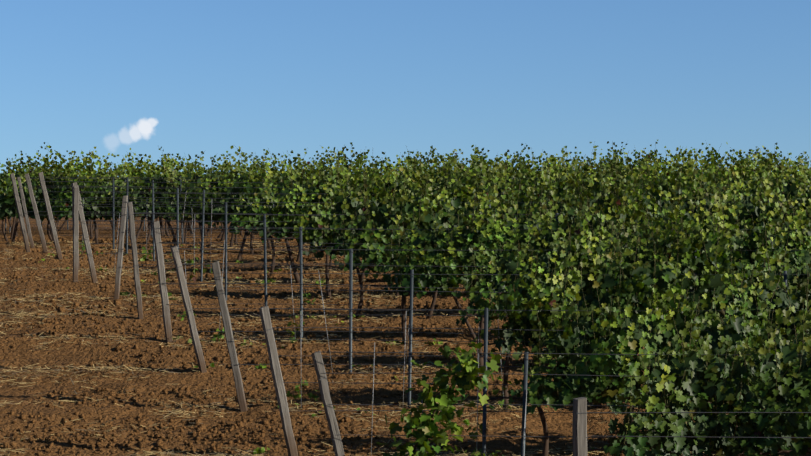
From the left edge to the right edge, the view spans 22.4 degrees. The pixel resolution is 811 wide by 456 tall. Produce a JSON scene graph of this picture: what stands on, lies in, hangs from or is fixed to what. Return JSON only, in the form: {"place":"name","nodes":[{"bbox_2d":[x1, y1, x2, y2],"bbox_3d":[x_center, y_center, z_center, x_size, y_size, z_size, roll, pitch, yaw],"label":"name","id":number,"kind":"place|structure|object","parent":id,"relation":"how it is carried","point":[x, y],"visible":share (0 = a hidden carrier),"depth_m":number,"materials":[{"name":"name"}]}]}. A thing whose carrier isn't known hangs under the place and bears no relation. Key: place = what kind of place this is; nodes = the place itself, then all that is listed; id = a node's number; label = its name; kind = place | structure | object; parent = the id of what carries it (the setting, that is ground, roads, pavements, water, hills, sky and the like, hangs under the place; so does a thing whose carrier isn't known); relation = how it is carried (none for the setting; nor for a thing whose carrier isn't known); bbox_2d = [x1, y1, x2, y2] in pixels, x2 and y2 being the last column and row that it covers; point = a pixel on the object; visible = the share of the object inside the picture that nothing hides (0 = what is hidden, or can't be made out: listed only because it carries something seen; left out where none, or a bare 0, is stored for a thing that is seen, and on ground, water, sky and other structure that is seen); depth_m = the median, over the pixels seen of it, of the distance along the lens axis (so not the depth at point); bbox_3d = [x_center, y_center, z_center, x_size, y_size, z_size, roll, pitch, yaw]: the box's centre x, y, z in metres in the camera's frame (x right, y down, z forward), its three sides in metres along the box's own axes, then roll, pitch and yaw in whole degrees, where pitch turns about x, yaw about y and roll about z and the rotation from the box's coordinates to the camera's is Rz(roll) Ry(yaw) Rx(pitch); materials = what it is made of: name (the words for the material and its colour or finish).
{"place":"outdoors","nodes":[
{"label":"outdoors","id":0,"kind":"place"},
{"bbox_2d":[0,216,810,455],"bbox_3d":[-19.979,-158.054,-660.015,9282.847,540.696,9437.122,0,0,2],"label":"ground","id":1,"kind":"structure","parent":0,"point":[75,351],"depth_m":28.47,"materials":[{"name":"soil"}]},
{"bbox_2d":[10,173,30,251],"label":"end post","id":2,"kind":"object","parent":1,"relation":"on","point":[20,214],"visible":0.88,"depth_m":45.49,"materials":[{"name":"grey wood"}]},
{"bbox_2d":[17,177,33,247],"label":"end post","id":3,"kind":"object","parent":1,"relation":"on","point":[25,213],"visible":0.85,"depth_m":47.76,"materials":[{"name":"grey wood"}]},
{"bbox_2d":[25,173,47,252],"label":"end post","id":4,"kind":"object","parent":1,"relation":"on","point":[36,213],"visible":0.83,"depth_m":45.14,"materials":[{"name":"grey wood"}]},
{"bbox_2d":[38,172,62,259],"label":"end post","id":5,"kind":"object","parent":1,"relation":"on","point":[50,215],"visible":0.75,"depth_m":42.64,"materials":[{"name":"grey wood"}]},
{"bbox_2d":[71,182,79,271],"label":"end post","id":6,"kind":"object","parent":1,"relation":"on","point":[74,184],"visible":0.19,"depth_m":40.14,"materials":[{"name":"grey wood"}]},
{"bbox_2d":[73,188,78,281],"bbox_3d":[-6.063,0.296,37.666,0.100,2.077,0.099,0,1,-15],"label":"brace post","id":7,"kind":"object","parent":1,"relation":"on","point":[75,228],"visible":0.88,"depth_m":37.62,"materials":[{"name":"grey wood"}]},
{"bbox_2d":[73,185,97,282],"bbox_3d":[-5.859,0.279,37.709,0.100,2.179,0.100,-11,-5,-15],"label":"end post","id":8,"kind":"object","parent":1,"relation":"on","point":[87,245],"visible":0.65,"depth_m":37.67,"materials":[{"name":"grey wood"}]},
{"bbox_2d":[114,196,127,298],"bbox_3d":[-4.900,0.504,35.161,0.316,2.122,0.122,0,0,-37],"label":"end post","id":9,"kind":"object","parent":1,"relation":"on","point":[121,246],"visible":0.88,"depth_m":35.14,"materials":[{"name":"grey wood"}]},
{"bbox_2d":[127,202,142,318],"bbox_3d":[-4.283,0.689,32.596,0.088,2.215,0.085,-5,0,-15],"label":"end post","id":10,"kind":"object","parent":1,"relation":"on","point":[135,260],"visible":0.81,"depth_m":32.56,"materials":[{"name":"grey wood"}]},
{"bbox_2d":[153,221,172,341],"bbox_3d":[-3.550,0.956,30.107,0.104,2.124,0.104,-6,-3,-16],"label":"end post","id":11,"kind":"object","parent":1,"relation":"on","point":[162,282],"visible":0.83,"depth_m":30.07,"materials":[{"name":"grey wood"}]},
{"bbox_2d":[170,246,206,372],"bbox_3d":[-2.870,1.259,27.487,0.091,2.080,0.091,-15,5,-21],"label":"end post","id":12,"kind":"object","parent":1,"relation":"on","point":[188,309],"visible":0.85,"depth_m":27.44,"materials":[{"name":"grey wood"}]},
{"bbox_2d":[211,261,247,411],"bbox_3d":[-2.122,1.493,25.068,0.100,2.201,0.098,-11,-3,0],"label":"end post","id":13,"kind":"object","parent":1,"relation":"on","point":[230,341],"visible":0.81,"depth_m":25.04,"materials":[{"name":"grey wood"}]},
{"bbox_2d":[259,306,297,455],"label":"end post","id":14,"kind":"object","parent":1,"relation":"on","point":[278,383],"visible":0.98,"depth_m":22.43,"materials":[{"name":"grey wood"}]},
{"bbox_2d":[82,191,526,453],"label":"thin stakes","id":15,"kind":"object","parent":1,"relation":"on","point":[326,326],"visible":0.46,"depth_m":27.50,"materials":[{"name":"grey"}]},
{"bbox_2d":[40,240,594,455],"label":"young grapevines","id":16,"kind":"object","parent":1,"relation":"on","point":[422,425],"visible":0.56,"depth_m":19.94,"materials":[{"name":"green plant"}]},
{"bbox_2d":[311,351,344,455],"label":"end post","id":17,"kind":"object","parent":1,"relation":"on","point":[317,359],"visible":1,"depth_m":20.04,"materials":[{"name":"grey wood"}]},
{"bbox_2d":[0,240,750,455],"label":"straw litter","id":18,"kind":"object","parent":1,"relation":"on","point":[144,271],"visible":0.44,"depth_m":29.81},
{"bbox_2d":[5,176,786,455],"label":"metal trellis posts","id":19,"kind":"object","parent":1,"relation":"on","point":[525,379],"visible":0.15,"depth_m":27.50,"materials":[{"name":"grey metal"}]},
{"bbox_2d":[6,176,810,438],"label":"trellis wires","id":20,"kind":"object","parent":19,"relation":"attached to","point":[354,290],"visible":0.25,"depth_m":27.53,"materials":[{"name":"grey metal"}]},
{"bbox_2d":[1,213,810,455],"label":"grapevine trunks","id":21,"kind":"object","parent":1,"relation":"on","point":[14,227],"visible":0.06,"depth_m":34.98,"materials":[{"name":"brown plant"}]},
{"bbox_2d":[52,162,666,176],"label":"grapevine row","id":22,"kind":"object","parent":21,"relation":"attached to","point":[296,171],"depth_m":72.57,"materials":[{"name":"green plant"}]},
{"bbox_2d":[13,153,767,183],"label":"grapevine row","id":23,"kind":"object","parent":21,"relation":"attached to","point":[469,161],"visible":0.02,"depth_m":62.66,"materials":[{"name":"green plant"}]},
{"bbox_2d":[1,151,780,216],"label":"grapevine row","id":24,"kind":"object","parent":21,"relation":"attached to","point":[182,162],"depth_m":57.57,"materials":[{"name":"green plant"}]},
{"bbox_2d":[3,140,791,219],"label":"grapevine row","id":25,"kind":"object","parent":21,"relation":"attached to","point":[668,163],"visible":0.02,"depth_m":54.96,"materials":[{"name":"green plant"}]},
{"bbox_2d":[10,155,787,176],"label":"grapevine row","id":26,"kind":"object","parent":21,"relation":"attached to","point":[27,168],"depth_m":65.03,"materials":[{"name":"green plant"}]},
{"bbox_2d":[0,148,798,183],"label":"grapevine row","id":27,"kind":"object","parent":21,"relation":"attached to","point":[100,171],"visible":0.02,"depth_m":60.17,"materials":[{"name":"green plant"}]},
{"bbox_2d":[0,142,808,222],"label":"grapevine row","id":28,"kind":"object","parent":21,"relation":"attached to","point":[62,195],"visible":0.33,"depth_m":50.08,"materials":[{"name":"green plant"}]},
{"bbox_2d":[0,143,810,220],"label":"grapevine row","id":29,"kind":"object","parent":21,"relation":"attached to","point":[20,169],"visible":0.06,"depth_m":52.59,"materials":[{"name":"green plant"}]},
{"bbox_2d":[4,158,810,176],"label":"grapevine row","id":30,"kind":"object","parent":21,"relation":"attached to","point":[135,165],"depth_m":70.21,"materials":[{"name":"green plant"}]},
{"bbox_2d":[6,140,810,452],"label":"leaves","id":31,"kind":"object","parent":21,"relation":"attached to","point":[570,246],"visible":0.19,"depth_m":29.84,"materials":[{"name":"green plant"}]},
{"bbox_2d":[15,156,806,176],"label":"grapevine row","id":32,"kind":"object","parent":21,"relation":"attached to","point":[273,165],"visible":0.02,"depth_m":67.66,"materials":[{"name":"green plant"}]},
{"bbox_2d":[163,141,807,226],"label":"grapevine row","id":33,"kind":"object","parent":21,"relation":"attached to","point":[190,199],"visible":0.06,"depth_m":47.48,"materials":[{"name":"green plant"}]},
{"bbox_2d":[187,142,810,227],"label":"grapevine row","id":34,"kind":"object","parent":21,"relation":"attached to","point":[211,208],"visible":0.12,"depth_m":44.96,"materials":[{"name":"green plant"}]},
{"bbox_2d":[227,142,810,234],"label":"grapevine row","id":35,"kind":"object","parent":21,"relation":"attached to","point":[255,209],"visible":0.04,"depth_m":42.28,"materials":[{"name":"green plant"}]},
{"bbox_2d":[254,147,801,241],"bbox_3d":[6.447,-0.627,39.807,18.764,1.929,1.749,0,0,2],"label":"grapevine row","id":36,"kind":"object","parent":21,"relation":"attached to","point":[306,192],"visible":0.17,"depth_m":39.81,"materials":[{"name":"green plant"}]},
{"bbox_2d":[288,147,810,244],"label":"grapevine row","id":37,"kind":"object","parent":21,"relation":"attached to","point":[560,192],"visible":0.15,"depth_m":37.31,"materials":[{"name":"green plant"}]},
{"bbox_2d":[302,151,810,258],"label":"grapevine row","id":38,"kind":"object","parent":21,"relation":"attached to","point":[347,202],"visible":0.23,"depth_m":34.87,"materials":[{"name":"green plant"}]},
{"bbox_2d":[331,171,810,277],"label":"grapevine row","id":39,"kind":"object","parent":21,"relation":"attached to","point":[373,253],"visible":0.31,"depth_m":32.32,"materials":[{"name":"green plant"}]},
{"bbox_2d":[376,165,810,298],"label":"grapevine row","id":40,"kind":"object","parent":21,"relation":"attached to","point":[492,242],"visible":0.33,"depth_m":29.72,"materials":[{"name":"green plant"}]},
{"bbox_2d":[455,177,810,324],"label":"grapevine row","id":41,"kind":"object","parent":21,"relation":"attached to","point":[671,249],"visible":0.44,"depth_m":27.25,"materials":[{"name":"green plant"}]},
{"bbox_2d":[479,213,810,356],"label":"grapevine row","id":42,"kind":"object","parent":21,"relation":"attached to","point":[537,295],"visible":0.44,"depth_m":24.77,"materials":[{"name":"green plant"}]},
{"bbox_2d":[507,253,810,413],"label":"grapevine row","id":43,"kind":"object","parent":21,"relation":"attached to","point":[631,337],"visible":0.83,"depth_m":22.22,"materials":[{"name":"green plant"}]},
{"bbox_2d":[603,276,810,455],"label":"grapevine row","id":44,"kind":"object","parent":21,"relation":"attached to","point":[702,392],"visible":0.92,"depth_m":19.78,"materials":[{"name":"green plant"}]},
{"bbox_2d":[572,397,587,455],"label":"end post","id":45,"kind":"object","parent":1,"relation":"on","point":[579,426],"visible":0.98,"depth_m":17.36,"materials":[{"name":"grey wood"}]},
{"bbox_2d":[0,0,810,176],"label":"sky","id":46,"kind":"structure","parent":0,"point":[185,78],"materials":[{"name":"blue"}]}
]}

